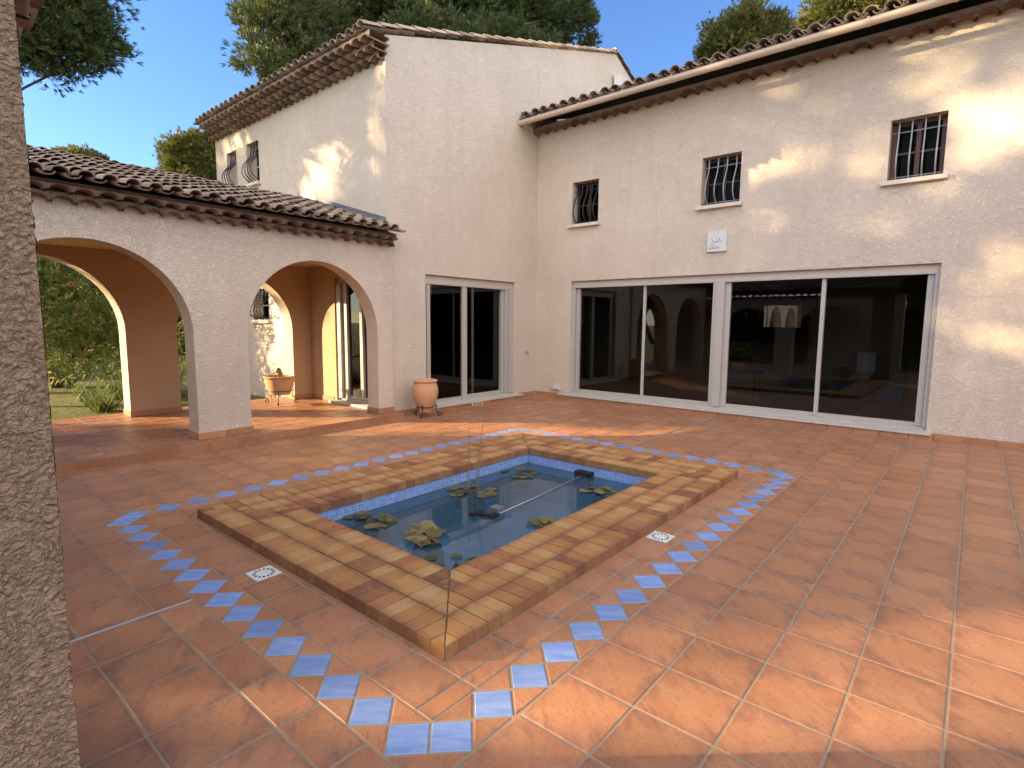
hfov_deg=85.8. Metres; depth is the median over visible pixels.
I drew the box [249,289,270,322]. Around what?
window
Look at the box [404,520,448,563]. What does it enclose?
water lily
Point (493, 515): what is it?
pump float
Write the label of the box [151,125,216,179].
pine tree
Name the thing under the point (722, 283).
sliding door
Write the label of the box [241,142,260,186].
window
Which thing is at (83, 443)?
arcade floor
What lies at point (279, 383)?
planter
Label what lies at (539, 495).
pole
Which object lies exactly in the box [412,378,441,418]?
urn
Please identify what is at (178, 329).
hedge
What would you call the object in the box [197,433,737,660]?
pond
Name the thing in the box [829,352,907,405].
armchair
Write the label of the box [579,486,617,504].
water lily
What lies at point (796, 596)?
terrace
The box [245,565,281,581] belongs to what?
floor drain
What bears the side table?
on the house
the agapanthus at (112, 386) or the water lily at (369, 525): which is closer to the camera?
the water lily at (369, 525)
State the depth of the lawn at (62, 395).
11.33 m
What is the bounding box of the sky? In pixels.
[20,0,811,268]
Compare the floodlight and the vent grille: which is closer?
the vent grille
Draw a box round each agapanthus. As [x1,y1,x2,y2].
[60,382,120,407]
[63,387,123,412]
[80,370,123,399]
[115,364,186,388]
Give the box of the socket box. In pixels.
[553,385,559,389]
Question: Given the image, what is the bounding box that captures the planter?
[263,367,297,405]
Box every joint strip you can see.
[69,599,192,642]
[632,416,715,445]
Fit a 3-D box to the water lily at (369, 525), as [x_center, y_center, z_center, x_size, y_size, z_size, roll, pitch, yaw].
[-1.142,1.153,4.465,0.480,0.173,0.324,6,8,40]
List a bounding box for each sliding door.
[328,278,367,408]
[425,274,522,408]
[558,263,941,435]
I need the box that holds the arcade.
[26,143,406,439]
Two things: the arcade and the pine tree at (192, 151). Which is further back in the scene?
the pine tree at (192, 151)
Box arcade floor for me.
[51,397,403,473]
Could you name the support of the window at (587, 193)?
in the house
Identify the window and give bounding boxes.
[222,152,237,184]
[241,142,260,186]
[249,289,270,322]
[567,179,599,227]
[695,153,742,210]
[880,113,947,186]
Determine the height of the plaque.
0.330 m
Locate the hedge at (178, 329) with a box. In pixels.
[40,273,185,361]
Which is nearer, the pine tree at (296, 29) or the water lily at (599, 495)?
the water lily at (599, 495)
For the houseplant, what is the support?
on the side table
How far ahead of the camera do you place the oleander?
12.29 m
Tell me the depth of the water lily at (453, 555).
3.71 m
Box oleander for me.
[37,256,121,391]
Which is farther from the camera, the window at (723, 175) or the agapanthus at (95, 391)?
the agapanthus at (95, 391)
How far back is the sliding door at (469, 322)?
10.12 m
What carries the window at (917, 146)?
in the house
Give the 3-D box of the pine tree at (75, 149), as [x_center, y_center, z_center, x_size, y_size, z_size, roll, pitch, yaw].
[-20.517,-6.544,26.545,2.867,9.842,2.874,6,8,40]
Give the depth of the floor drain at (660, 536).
3.89 m
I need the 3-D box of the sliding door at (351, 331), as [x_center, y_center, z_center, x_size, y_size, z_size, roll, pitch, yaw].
[-2.582,-0.720,9.269,1.290,2.154,0.420,6,8,40]
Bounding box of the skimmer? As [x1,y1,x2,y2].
[574,469,593,486]
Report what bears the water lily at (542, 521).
in the water
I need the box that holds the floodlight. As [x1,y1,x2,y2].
[614,73,625,85]
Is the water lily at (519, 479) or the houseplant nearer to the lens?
the water lily at (519, 479)
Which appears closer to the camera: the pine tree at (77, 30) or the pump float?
the pump float
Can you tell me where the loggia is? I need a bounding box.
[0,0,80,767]
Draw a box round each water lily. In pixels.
[343,511,397,540]
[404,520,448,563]
[424,553,476,569]
[447,417,498,511]
[500,467,536,488]
[526,515,555,527]
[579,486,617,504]
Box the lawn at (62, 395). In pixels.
[48,355,265,419]
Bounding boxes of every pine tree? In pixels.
[18,0,146,97]
[49,142,109,160]
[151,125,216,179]
[219,0,603,81]
[692,0,797,62]
[794,0,904,29]
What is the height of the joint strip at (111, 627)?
0.011 m
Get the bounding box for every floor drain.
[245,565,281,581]
[646,531,674,542]
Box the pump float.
[469,504,504,523]
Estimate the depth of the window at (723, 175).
8.92 m
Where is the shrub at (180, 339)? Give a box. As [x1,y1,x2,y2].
[177,311,186,396]
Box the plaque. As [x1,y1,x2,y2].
[706,230,727,252]
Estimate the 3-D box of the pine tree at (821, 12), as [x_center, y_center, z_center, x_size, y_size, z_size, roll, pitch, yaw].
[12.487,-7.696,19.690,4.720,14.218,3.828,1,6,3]
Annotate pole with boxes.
[500,475,581,513]
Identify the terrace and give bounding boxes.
[56,394,1023,767]
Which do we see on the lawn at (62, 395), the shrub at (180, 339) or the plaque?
the shrub at (180, 339)
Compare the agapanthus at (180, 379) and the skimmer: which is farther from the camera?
the agapanthus at (180, 379)
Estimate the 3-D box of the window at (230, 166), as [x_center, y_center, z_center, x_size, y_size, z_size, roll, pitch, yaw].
[-5.869,-4.459,11.606,0.570,0.815,0.365,6,8,40]
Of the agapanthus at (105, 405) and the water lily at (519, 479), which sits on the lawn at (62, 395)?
the agapanthus at (105, 405)
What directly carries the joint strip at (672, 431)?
on the terrace
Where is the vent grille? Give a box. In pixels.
[471,401,482,405]
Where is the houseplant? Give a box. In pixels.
[729,339,753,370]
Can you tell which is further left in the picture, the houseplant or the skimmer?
the skimmer
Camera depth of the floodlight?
12.84 m
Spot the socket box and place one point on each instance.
(556, 387)
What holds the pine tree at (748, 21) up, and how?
on the lawn at (62, 395)
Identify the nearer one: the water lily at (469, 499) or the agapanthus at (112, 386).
the water lily at (469, 499)
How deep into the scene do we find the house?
9.08 m
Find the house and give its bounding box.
[192,0,1023,448]
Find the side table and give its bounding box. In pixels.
[728,369,763,403]
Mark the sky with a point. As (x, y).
(182, 77)

